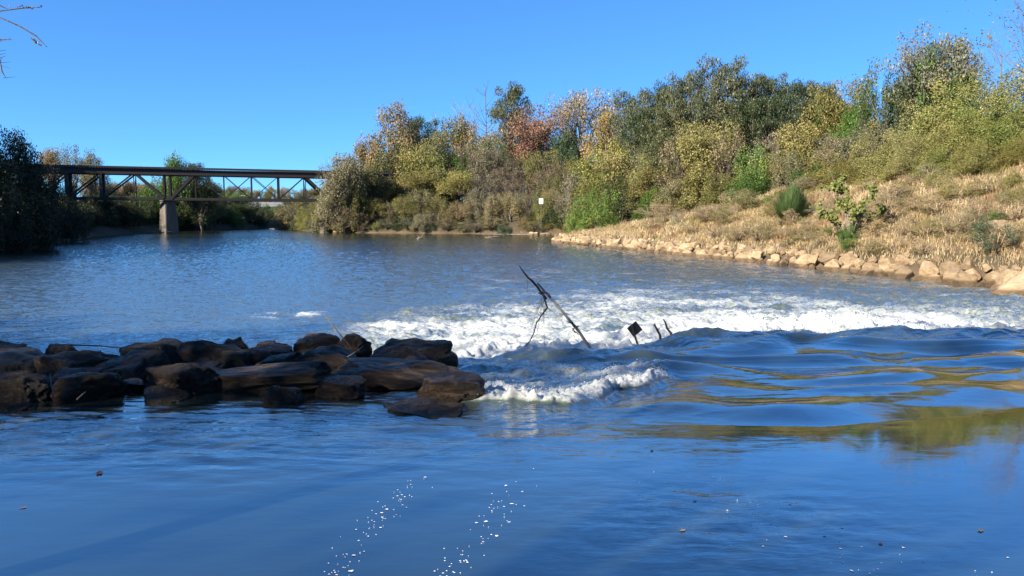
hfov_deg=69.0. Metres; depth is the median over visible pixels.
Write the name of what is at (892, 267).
boulder
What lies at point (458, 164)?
leafy tree
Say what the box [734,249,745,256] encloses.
boulder
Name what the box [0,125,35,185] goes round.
thinning tree
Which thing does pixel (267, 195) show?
leafy tree
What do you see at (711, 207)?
weed clump
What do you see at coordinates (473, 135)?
thinning tree
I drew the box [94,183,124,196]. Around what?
leafy tree
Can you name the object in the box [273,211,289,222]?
shrub
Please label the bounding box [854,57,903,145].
vine covered tree
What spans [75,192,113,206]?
shrub
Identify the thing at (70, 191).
thinning tree
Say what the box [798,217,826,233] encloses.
weed clump
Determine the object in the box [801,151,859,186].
shrub
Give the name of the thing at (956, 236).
weed clump
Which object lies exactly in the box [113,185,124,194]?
leafy tree
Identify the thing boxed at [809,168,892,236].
sapling
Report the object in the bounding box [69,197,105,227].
shrub
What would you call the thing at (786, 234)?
weed clump
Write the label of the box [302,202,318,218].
twiggy tree
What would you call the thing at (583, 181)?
vine covered tree
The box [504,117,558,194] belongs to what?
leafy tree
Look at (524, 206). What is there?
twiggy tree
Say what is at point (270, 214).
shrub
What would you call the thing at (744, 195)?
weed clump
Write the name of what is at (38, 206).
shrub
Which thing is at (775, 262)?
boulder
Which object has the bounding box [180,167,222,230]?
leafy tree
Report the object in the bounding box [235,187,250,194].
leafy tree
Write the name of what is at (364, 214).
vine covered tree
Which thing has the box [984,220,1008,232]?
boulder
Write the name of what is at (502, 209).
twiggy tree
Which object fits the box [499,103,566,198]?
thinning tree
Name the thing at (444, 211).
shrub
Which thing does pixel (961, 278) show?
boulder
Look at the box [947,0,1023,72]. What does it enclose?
bare tree
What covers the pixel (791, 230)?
weed clump
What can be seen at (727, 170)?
twiggy tree
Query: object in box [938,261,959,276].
boulder
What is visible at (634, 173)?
leafy tree
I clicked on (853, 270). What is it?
boulder
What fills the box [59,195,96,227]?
shrub
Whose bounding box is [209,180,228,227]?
leafy tree
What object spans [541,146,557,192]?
vine covered tree
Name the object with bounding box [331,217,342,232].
shrub
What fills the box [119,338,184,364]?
boulder
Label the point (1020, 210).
weed clump
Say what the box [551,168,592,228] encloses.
twiggy tree
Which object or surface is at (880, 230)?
boulder
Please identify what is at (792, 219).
weed clump
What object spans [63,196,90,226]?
shrub
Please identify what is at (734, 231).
weed clump
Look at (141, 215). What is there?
leafy tree
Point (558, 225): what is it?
shrub
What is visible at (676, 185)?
shrub
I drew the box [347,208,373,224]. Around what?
twiggy tree
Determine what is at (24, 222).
shrub
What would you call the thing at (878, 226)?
weed clump
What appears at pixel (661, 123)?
tree
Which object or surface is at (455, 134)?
leafy tree
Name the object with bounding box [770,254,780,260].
boulder
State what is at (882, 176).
shrub
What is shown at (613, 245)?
boulder
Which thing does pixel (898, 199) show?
weed clump
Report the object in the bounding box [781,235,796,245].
weed clump
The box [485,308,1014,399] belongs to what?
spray
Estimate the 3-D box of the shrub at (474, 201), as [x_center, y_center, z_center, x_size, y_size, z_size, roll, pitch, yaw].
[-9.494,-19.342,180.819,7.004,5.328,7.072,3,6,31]
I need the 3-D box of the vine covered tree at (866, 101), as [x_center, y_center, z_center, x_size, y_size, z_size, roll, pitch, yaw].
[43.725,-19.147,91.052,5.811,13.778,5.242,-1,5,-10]
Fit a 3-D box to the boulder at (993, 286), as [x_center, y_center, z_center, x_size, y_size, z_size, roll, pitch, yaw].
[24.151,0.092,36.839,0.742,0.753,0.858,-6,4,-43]
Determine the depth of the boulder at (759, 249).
61.08 m
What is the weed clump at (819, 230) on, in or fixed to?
on the ground at (103, 230)
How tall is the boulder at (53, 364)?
0.769 m
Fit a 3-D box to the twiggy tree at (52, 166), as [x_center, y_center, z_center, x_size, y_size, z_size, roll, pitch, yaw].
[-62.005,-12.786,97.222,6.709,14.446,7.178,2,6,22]
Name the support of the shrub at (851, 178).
on the ground at (103, 230)
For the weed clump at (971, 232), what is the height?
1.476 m
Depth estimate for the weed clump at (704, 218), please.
84.53 m
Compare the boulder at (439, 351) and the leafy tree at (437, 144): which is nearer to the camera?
the boulder at (439, 351)
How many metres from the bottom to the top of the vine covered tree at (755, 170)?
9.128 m
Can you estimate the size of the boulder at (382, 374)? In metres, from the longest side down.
1.972 x 0.940 x 0.515 m
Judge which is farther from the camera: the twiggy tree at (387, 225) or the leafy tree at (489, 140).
the leafy tree at (489, 140)
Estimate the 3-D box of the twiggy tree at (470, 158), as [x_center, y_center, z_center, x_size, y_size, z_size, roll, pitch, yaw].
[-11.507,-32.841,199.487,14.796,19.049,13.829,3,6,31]
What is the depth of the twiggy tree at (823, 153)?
86.57 m
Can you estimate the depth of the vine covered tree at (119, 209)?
173.78 m
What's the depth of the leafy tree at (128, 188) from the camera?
231.45 m
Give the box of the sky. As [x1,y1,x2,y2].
[0,0,1023,199]
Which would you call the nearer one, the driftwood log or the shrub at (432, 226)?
the driftwood log
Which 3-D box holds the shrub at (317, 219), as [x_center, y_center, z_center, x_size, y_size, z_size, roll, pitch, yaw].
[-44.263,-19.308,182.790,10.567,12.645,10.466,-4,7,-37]
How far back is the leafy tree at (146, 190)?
221.31 m
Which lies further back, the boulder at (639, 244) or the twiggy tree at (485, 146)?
the twiggy tree at (485, 146)
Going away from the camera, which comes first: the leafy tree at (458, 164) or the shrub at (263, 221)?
the leafy tree at (458, 164)
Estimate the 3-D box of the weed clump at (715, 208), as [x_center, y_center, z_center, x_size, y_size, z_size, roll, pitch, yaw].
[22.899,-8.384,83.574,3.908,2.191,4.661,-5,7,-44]
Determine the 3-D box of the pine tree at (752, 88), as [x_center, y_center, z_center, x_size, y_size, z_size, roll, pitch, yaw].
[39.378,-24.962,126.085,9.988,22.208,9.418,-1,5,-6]
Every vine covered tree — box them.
[74,202,101,225]
[97,202,125,224]
[101,200,115,218]
[133,204,159,225]
[138,207,156,224]
[341,182,373,231]
[347,202,374,220]
[363,149,398,206]
[372,140,407,201]
[400,187,430,210]
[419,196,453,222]
[481,192,507,220]
[491,192,527,221]
[540,173,567,211]
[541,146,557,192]
[566,155,596,226]
[572,153,623,211]
[578,136,627,218]
[731,144,774,194]
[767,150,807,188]
[847,76,896,146]
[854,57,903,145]
[892,70,935,138]
[908,38,964,111]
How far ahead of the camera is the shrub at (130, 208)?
183.13 m
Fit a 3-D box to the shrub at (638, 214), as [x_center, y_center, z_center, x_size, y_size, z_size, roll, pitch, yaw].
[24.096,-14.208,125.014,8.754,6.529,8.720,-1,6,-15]
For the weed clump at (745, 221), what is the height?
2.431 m
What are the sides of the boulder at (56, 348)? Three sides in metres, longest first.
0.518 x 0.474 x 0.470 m
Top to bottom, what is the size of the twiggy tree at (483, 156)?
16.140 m
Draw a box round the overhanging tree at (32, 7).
[0,5,46,77]
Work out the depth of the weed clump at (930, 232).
47.41 m
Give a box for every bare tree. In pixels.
[420,112,451,139]
[450,98,481,130]
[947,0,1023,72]
[962,55,999,118]
[971,39,1022,118]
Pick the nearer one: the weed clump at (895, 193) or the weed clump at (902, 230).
the weed clump at (902, 230)
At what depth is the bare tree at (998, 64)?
74.06 m
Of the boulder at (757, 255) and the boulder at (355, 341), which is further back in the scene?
the boulder at (757, 255)
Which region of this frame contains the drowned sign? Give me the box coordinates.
[627,321,642,344]
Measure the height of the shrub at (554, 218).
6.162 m
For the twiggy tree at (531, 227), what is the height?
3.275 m
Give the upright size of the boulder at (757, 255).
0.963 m
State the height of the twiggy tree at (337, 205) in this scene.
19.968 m
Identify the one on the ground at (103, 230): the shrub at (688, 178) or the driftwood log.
the shrub at (688, 178)
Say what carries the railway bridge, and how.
on the ground at (103, 230)
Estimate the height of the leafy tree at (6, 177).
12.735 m
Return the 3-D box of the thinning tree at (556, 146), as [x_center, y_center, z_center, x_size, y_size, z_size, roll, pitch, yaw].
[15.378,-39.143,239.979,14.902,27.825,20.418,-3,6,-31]
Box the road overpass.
[247,202,284,206]
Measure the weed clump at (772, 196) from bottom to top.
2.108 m
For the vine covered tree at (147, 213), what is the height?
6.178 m
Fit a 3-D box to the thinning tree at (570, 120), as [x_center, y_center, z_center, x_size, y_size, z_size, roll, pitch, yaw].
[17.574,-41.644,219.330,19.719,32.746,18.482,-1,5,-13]
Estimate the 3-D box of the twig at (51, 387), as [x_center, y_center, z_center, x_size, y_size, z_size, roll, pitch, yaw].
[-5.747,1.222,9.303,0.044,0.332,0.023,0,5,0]
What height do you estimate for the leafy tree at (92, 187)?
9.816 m
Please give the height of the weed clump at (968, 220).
1.826 m
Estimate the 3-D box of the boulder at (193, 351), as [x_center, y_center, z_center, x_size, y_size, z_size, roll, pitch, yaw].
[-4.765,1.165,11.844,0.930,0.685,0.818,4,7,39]
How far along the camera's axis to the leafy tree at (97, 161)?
226.69 m
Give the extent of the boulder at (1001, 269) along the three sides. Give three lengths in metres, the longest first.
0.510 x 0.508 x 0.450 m
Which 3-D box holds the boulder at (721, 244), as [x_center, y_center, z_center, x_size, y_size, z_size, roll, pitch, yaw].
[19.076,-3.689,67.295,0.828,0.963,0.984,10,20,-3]
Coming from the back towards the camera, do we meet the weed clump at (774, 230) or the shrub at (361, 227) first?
the shrub at (361, 227)
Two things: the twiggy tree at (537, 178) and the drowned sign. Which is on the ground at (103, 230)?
the twiggy tree at (537, 178)
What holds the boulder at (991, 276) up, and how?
on the ground at (103, 230)
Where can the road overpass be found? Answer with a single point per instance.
(271, 204)
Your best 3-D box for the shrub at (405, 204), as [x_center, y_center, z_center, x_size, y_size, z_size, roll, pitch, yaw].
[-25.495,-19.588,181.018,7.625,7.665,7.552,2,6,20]
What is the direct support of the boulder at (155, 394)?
in the water
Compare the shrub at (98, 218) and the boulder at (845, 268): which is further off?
the shrub at (98, 218)
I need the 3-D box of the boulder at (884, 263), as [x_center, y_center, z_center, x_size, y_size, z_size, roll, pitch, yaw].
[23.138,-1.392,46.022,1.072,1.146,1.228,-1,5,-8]
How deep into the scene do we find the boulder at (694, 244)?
71.65 m
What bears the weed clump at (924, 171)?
on the ground at (103, 230)
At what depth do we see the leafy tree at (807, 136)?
97.65 m
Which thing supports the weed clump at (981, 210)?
on the ground at (103, 230)
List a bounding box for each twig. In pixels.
[49,373,53,398]
[71,344,150,348]
[325,316,357,357]
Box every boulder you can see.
[0,340,26,347]
[0,346,45,372]
[0,370,54,405]
[3,402,36,412]
[34,350,113,374]
[36,372,52,376]
[45,343,77,354]
[50,372,123,402]
[51,367,86,380]
[85,367,104,372]
[94,349,171,381]
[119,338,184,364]
[122,378,144,391]
[143,385,190,403]
[145,362,220,395]
[176,340,242,363]
[195,360,223,370]
[214,360,335,391]
[222,349,254,368]
[223,337,249,348]
[247,340,292,363]
[255,351,301,364]
[262,385,304,405]
[293,333,339,352]
[297,345,356,371]
[315,375,366,399]
[331,357,458,391]
[336,333,372,356]
[370,338,457,366]
[383,397,463,418]
[404,351,428,359]
[416,370,486,402]
[596,239,601,245]
[610,242,618,248]
[613,238,621,243]
[623,238,630,246]
[625,244,636,249]
[637,241,643,248]
[641,242,647,248]
[646,245,655,251]
[657,243,664,250]
[664,242,674,248]
[667,246,676,253]
[671,249,681,254]
[679,243,688,251]
[682,250,692,255]
[689,241,700,250]
[695,250,707,257]
[709,247,717,254]
[714,253,722,258]
[718,241,726,249]
[722,254,729,259]
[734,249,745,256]
[734,252,747,261]
[737,244,745,249]
[745,251,751,260]
[751,250,762,259]
[754,247,763,251]
[766,259,774,264]
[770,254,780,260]
[770,259,779,264]
[776,246,786,254]
[778,260,787,265]
[785,254,790,260]
[786,248,797,255]
[794,254,811,267]
[798,250,805,256]
[806,254,818,264]
[812,248,825,256]
[818,252,838,265]
[823,260,840,271]
[839,251,852,264]
[839,263,854,272]
[843,253,855,264]
[850,258,864,267]
[850,267,861,273]
[858,268,874,274]
[862,262,877,268]
[864,232,879,238]
[867,256,876,262]
[874,268,885,275]
[878,227,891,235]
[878,256,895,272]
[886,271,894,276]
[889,263,897,270]
[892,267,912,278]
[895,254,909,265]
[895,265,907,271]
[911,275,919,279]
[917,259,930,267]
[919,260,939,276]
[919,274,941,281]
[933,255,940,261]
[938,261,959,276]
[942,267,962,284]
[953,270,977,286]
[959,258,975,270]
[965,268,980,280]
[975,282,984,286]
[982,264,990,271]
[983,281,992,287]
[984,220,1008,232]
[984,271,1000,283]
[989,272,1023,294]
[990,283,1000,289]
[995,269,1020,283]
[998,267,1006,272]
[1012,265,1020,270]
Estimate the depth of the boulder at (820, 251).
53.13 m
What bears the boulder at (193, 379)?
in the water
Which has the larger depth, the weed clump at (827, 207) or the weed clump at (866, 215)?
the weed clump at (827, 207)
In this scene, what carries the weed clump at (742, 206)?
on the ground at (103, 230)
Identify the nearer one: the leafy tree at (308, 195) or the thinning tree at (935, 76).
the thinning tree at (935, 76)
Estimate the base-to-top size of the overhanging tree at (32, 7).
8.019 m
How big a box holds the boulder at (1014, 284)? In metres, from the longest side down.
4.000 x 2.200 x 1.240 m
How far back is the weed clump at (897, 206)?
54.32 m
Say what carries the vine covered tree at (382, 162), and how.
on the ground at (103, 230)
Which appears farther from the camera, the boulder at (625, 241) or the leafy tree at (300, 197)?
the leafy tree at (300, 197)
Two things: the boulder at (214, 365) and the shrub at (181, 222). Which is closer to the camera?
the boulder at (214, 365)
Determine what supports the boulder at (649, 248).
on the ground at (103, 230)
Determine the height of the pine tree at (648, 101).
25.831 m
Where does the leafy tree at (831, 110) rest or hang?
on the ground at (103, 230)
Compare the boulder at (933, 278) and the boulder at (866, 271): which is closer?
the boulder at (933, 278)
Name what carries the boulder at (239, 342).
in the water
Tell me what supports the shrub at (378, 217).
on the ground at (103, 230)
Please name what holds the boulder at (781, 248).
on the ground at (103, 230)
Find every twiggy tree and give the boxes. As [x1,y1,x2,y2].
[24,142,68,237]
[180,196,205,229]
[272,197,307,229]
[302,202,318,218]
[315,156,362,232]
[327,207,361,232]
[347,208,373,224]
[375,218,395,229]
[380,201,401,221]
[399,217,413,229]
[408,187,440,213]
[433,216,458,230]
[446,129,493,195]
[453,222,470,232]
[456,174,506,211]
[465,141,517,198]
[465,218,484,232]
[476,137,510,198]
[476,216,504,230]
[480,166,530,198]
[482,199,521,218]
[496,174,541,214]
[509,195,538,215]
[517,190,542,217]
[521,220,544,231]
[527,158,569,197]
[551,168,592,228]
[620,139,648,193]
[652,127,710,207]
[702,117,753,192]
[723,157,752,190]
[745,126,816,189]
[781,130,841,178]
[811,130,882,178]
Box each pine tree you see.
[184,161,211,229]
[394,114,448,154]
[486,80,539,166]
[605,87,654,156]
[612,108,661,171]
[629,87,671,139]
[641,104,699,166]
[652,78,696,135]
[655,68,722,160]
[676,92,734,195]
[689,53,759,165]
[716,74,774,145]
[719,96,781,176]
[747,70,790,138]
[748,92,803,167]
[761,77,818,130]
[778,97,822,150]
[789,80,821,121]
[798,81,845,119]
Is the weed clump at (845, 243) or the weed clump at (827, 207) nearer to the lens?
the weed clump at (845, 243)
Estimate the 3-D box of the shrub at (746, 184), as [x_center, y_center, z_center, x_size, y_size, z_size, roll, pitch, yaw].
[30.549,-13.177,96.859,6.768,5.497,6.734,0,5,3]
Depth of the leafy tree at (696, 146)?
113.85 m
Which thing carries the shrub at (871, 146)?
on the ground at (103, 230)
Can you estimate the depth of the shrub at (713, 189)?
106.98 m
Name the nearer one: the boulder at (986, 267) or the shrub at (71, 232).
the boulder at (986, 267)
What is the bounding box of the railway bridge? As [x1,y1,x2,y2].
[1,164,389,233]
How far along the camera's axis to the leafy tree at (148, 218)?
197.79 m
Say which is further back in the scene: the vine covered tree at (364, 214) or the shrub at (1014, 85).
the vine covered tree at (364, 214)
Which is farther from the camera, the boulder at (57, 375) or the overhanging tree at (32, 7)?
the boulder at (57, 375)
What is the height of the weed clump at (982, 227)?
2.288 m
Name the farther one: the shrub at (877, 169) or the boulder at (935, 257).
the shrub at (877, 169)
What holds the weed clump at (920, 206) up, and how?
on the ground at (103, 230)
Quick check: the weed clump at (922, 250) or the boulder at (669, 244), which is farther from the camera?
the boulder at (669, 244)
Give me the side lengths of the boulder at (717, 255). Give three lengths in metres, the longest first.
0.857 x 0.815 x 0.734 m
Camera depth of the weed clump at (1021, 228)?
40.74 m
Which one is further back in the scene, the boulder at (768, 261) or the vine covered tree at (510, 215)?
the vine covered tree at (510, 215)
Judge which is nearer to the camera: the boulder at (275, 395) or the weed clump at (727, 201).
the boulder at (275, 395)
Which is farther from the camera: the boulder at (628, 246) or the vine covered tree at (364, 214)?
the vine covered tree at (364, 214)
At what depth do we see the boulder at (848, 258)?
49.37 m
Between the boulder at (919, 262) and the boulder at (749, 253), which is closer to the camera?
the boulder at (919, 262)
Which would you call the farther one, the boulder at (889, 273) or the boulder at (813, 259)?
the boulder at (813, 259)
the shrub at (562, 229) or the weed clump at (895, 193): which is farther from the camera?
the shrub at (562, 229)
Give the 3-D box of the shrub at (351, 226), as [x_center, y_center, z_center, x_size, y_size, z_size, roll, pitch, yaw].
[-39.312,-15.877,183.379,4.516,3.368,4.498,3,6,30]
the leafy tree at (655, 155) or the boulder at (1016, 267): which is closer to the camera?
the boulder at (1016, 267)
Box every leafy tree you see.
[0,152,34,223]
[1,126,61,221]
[14,172,65,246]
[38,147,63,192]
[76,156,112,195]
[80,181,97,201]
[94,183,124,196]
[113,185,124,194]
[121,181,142,202]
[126,184,160,203]
[131,211,149,225]
[137,181,154,193]
[140,214,156,222]
[148,150,192,219]
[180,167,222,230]
[199,187,222,229]
[203,184,224,229]
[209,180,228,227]
[218,203,234,224]
[221,190,248,205]
[225,185,240,195]
[225,201,237,220]
[229,201,251,219]
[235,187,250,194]
[239,204,262,221]
[253,190,262,197]
[262,191,272,201]
[275,195,297,216]
[276,187,291,198]
[294,194,308,207]
[298,189,313,198]
[315,152,372,221]
[348,134,382,168]
[352,163,393,220]
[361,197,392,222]
[363,99,428,173]
[396,168,440,204]
[413,153,462,201]
[417,128,462,161]
[429,146,464,203]
[433,169,474,210]
[438,110,480,199]
[441,154,476,200]
[456,142,497,187]
[470,132,503,195]
[500,158,533,191]
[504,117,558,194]
[518,149,560,199]
[542,127,582,200]
[554,158,584,191]
[579,108,632,172]
[589,149,638,205]
[606,142,647,167]
[622,163,667,212]
[626,153,653,202]
[638,126,685,186]
[650,153,695,199]
[673,114,749,205]
[749,117,832,187]
[765,136,798,182]
[793,98,841,166]
[797,69,878,164]
[826,104,877,164]
[837,125,886,177]
[879,51,966,135]
[935,67,995,128]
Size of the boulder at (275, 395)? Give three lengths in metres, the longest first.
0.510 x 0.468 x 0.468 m
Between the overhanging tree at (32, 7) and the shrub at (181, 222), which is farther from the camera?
the shrub at (181, 222)
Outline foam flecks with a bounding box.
[324,468,1008,574]
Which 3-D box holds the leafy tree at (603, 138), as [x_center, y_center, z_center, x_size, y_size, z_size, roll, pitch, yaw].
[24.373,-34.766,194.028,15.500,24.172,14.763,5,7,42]
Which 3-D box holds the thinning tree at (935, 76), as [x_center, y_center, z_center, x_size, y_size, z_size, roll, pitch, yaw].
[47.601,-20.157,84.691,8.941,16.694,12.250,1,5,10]
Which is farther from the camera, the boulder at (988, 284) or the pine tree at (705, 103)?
the pine tree at (705, 103)
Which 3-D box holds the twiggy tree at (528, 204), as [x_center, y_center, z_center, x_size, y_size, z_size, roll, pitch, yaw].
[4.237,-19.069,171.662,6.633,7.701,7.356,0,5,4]
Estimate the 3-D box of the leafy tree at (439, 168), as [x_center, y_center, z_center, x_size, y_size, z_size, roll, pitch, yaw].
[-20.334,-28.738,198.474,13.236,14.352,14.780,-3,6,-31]
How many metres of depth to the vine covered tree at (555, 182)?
174.23 m
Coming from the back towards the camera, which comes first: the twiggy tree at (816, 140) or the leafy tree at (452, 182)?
the leafy tree at (452, 182)
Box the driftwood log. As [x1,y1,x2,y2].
[485,231,506,237]
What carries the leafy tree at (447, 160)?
on the ground at (103, 230)
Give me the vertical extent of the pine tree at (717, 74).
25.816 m
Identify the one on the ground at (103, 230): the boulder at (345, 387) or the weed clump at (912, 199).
the weed clump at (912, 199)
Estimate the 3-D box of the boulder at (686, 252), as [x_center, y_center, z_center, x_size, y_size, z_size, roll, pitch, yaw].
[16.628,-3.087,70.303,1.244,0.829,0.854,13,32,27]
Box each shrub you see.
[0,153,64,252]
[0,188,37,252]
[0,209,59,251]
[50,188,84,223]
[51,197,90,241]
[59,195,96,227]
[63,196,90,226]
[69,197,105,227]
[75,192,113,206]
[77,193,106,224]
[102,200,126,223]
[114,195,143,225]
[114,203,132,224]
[134,200,155,219]
[157,210,184,227]
[179,205,199,228]
[222,208,248,227]
[243,192,262,218]
[244,208,267,225]
[254,209,276,226]
[255,207,274,222]
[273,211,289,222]
[275,218,290,229]
[289,219,297,230]
[294,206,312,226]
[297,214,311,227]
[299,215,311,228]
[309,187,349,232]
[323,217,336,231]
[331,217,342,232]
[348,217,356,229]
[355,203,382,221]
[359,220,371,230]
[367,177,396,212]
[371,222,381,229]
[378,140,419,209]
[389,198,414,220]
[391,191,418,221]
[391,219,404,229]
[392,136,450,207]
[409,211,431,230]
[426,221,438,229]
[434,202,456,218]
[445,200,474,222]
[460,199,483,218]
[462,187,491,221]
[497,224,510,233]
[515,215,531,227]
[525,211,536,221]
[531,188,558,221]
[538,206,557,224]
[540,186,564,215]
[544,216,556,228]
[548,204,566,223]
[555,213,565,228]
[559,223,568,233]
[563,210,587,232]
[564,157,628,223]
[566,185,622,230]
[570,172,623,227]
[591,173,645,223]
[631,185,667,220]
[648,177,697,215]
[652,157,711,214]
[677,159,733,212]
[699,164,751,208]
[718,166,768,204]
[788,162,821,186]
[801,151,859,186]
[821,159,863,189]
[837,145,878,184]
[841,117,906,166]
[847,128,919,179]
[857,115,906,163]
[868,98,973,167]
[876,154,908,180]
[882,132,939,175]
[904,63,1011,154]
[907,146,955,178]
[914,117,994,169]
[938,97,1023,158]
[944,135,1005,176]
[971,55,1023,140]
[979,93,1023,156]
[992,134,1023,165]
[993,68,1023,122]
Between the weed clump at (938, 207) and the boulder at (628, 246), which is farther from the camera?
the boulder at (628, 246)
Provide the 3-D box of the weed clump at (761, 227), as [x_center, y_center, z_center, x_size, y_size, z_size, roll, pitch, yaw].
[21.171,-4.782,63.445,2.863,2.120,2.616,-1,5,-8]
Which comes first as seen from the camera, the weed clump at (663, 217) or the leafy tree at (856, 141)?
the leafy tree at (856, 141)
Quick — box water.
[0,228,1023,575]
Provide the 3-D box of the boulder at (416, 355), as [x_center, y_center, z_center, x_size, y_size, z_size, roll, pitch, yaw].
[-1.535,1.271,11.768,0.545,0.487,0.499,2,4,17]
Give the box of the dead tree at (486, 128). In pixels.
[463,80,508,139]
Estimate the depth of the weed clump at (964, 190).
52.05 m
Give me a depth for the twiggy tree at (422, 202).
180.01 m
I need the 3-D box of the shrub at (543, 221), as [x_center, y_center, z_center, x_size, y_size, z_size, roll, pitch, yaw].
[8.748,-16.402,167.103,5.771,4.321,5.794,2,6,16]
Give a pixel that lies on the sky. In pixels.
(233, 84)
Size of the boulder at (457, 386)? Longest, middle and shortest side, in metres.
0.941 x 0.719 x 0.463 m
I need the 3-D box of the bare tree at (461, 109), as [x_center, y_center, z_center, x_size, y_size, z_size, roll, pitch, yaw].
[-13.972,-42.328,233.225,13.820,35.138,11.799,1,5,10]
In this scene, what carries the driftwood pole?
in the water
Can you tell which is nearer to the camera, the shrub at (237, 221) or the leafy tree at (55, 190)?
the leafy tree at (55, 190)
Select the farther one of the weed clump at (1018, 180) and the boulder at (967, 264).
the weed clump at (1018, 180)
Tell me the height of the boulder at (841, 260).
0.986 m
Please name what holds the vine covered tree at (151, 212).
on the ground at (103, 230)
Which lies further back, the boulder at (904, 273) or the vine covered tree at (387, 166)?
the vine covered tree at (387, 166)
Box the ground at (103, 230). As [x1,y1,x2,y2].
[10,162,1023,283]
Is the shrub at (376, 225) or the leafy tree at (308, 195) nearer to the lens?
the shrub at (376, 225)
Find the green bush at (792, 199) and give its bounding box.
[772,184,811,220]
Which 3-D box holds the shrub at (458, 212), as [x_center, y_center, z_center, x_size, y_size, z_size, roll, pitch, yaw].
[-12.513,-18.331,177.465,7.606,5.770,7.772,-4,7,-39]
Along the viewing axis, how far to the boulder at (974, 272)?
38.86 m
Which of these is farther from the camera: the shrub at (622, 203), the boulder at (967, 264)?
the shrub at (622, 203)
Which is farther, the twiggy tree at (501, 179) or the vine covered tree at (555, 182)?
the twiggy tree at (501, 179)
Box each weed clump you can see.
[633,203,672,219]
[640,216,666,228]
[649,203,685,216]
[655,211,673,222]
[671,210,685,224]
[679,222,704,233]
[690,203,727,215]
[691,204,720,221]
[691,204,738,220]
[702,223,728,237]
[708,208,745,225]
[719,188,758,204]
[721,227,748,241]
[724,197,763,210]
[728,189,769,206]
[729,213,766,237]
[745,221,772,242]
[761,201,778,216]
[762,191,782,204]
[765,225,789,238]
[768,218,796,225]
[775,225,794,237]
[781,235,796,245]
[783,208,802,224]
[785,175,813,188]
[786,228,811,235]
[790,230,808,242]
[796,231,815,240]
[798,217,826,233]
[804,189,815,205]
[804,201,842,215]
[807,176,825,184]
[808,231,833,245]
[810,227,833,235]
[820,180,849,205]
[822,225,857,234]
[836,238,861,246]
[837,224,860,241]
[839,239,854,251]
[843,207,883,223]
[844,215,879,229]
[852,175,886,188]
[858,241,889,254]
[861,217,888,235]
[863,203,877,215]
[865,237,884,246]
[869,200,911,221]
[870,192,906,209]
[872,222,887,230]
[873,185,915,201]
[874,181,919,196]
[886,214,929,236]
[893,174,924,184]
[896,233,920,247]
[900,200,941,209]
[904,240,941,254]
[905,196,932,205]
[909,194,956,214]
[910,219,943,238]
[914,162,947,179]
[915,219,953,228]
[922,169,954,186]
[925,178,962,194]
[928,212,963,235]
[933,181,972,197]
[941,207,982,234]
[942,230,967,242]
[943,185,989,198]
[951,195,993,220]
[954,230,987,241]
[964,177,1005,193]
[965,215,1019,254]
[970,216,998,239]
[986,219,1023,245]
[987,209,1009,221]
[991,196,1023,223]
[992,191,1020,204]
[998,169,1023,188]
[1002,184,1023,204]
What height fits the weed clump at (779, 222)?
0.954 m
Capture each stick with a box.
[654,324,660,338]
[663,319,671,334]
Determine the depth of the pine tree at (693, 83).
136.33 m
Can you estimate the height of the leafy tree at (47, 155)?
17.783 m
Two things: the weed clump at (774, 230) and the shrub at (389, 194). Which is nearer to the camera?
the weed clump at (774, 230)
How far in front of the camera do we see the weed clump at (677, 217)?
88.67 m
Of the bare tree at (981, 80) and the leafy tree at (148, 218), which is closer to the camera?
the bare tree at (981, 80)
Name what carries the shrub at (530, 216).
on the ground at (103, 230)
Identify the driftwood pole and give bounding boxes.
[519,265,591,347]
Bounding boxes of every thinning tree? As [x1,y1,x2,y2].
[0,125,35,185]
[55,144,96,203]
[56,184,83,205]
[269,188,276,198]
[457,119,501,188]
[486,146,519,190]
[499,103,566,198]
[543,86,627,159]
[544,126,579,187]
[545,89,597,195]
[591,95,632,151]
[874,18,996,126]
[895,40,983,117]
[896,28,995,120]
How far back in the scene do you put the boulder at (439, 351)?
12.20 m
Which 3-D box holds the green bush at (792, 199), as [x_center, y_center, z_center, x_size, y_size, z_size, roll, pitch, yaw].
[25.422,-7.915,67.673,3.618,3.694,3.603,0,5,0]
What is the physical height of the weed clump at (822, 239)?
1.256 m
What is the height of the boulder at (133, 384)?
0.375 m
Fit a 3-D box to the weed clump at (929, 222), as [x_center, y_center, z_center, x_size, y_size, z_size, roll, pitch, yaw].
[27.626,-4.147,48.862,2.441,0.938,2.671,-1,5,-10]
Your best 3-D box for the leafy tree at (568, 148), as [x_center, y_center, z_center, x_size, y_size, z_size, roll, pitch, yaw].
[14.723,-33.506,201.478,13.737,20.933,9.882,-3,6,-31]
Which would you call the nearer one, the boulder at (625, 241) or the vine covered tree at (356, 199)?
the boulder at (625, 241)
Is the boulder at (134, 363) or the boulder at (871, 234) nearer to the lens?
the boulder at (134, 363)
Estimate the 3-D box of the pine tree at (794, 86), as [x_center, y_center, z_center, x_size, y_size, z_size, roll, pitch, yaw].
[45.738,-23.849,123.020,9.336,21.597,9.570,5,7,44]
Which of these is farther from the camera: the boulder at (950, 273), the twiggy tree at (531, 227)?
the twiggy tree at (531, 227)
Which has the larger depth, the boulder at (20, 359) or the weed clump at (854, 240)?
the weed clump at (854, 240)
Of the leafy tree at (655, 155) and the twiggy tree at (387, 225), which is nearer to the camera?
the leafy tree at (655, 155)
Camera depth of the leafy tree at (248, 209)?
263.91 m
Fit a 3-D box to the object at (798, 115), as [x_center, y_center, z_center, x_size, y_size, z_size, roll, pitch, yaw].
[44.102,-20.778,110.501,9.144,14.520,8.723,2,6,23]
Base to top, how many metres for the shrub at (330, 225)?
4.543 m

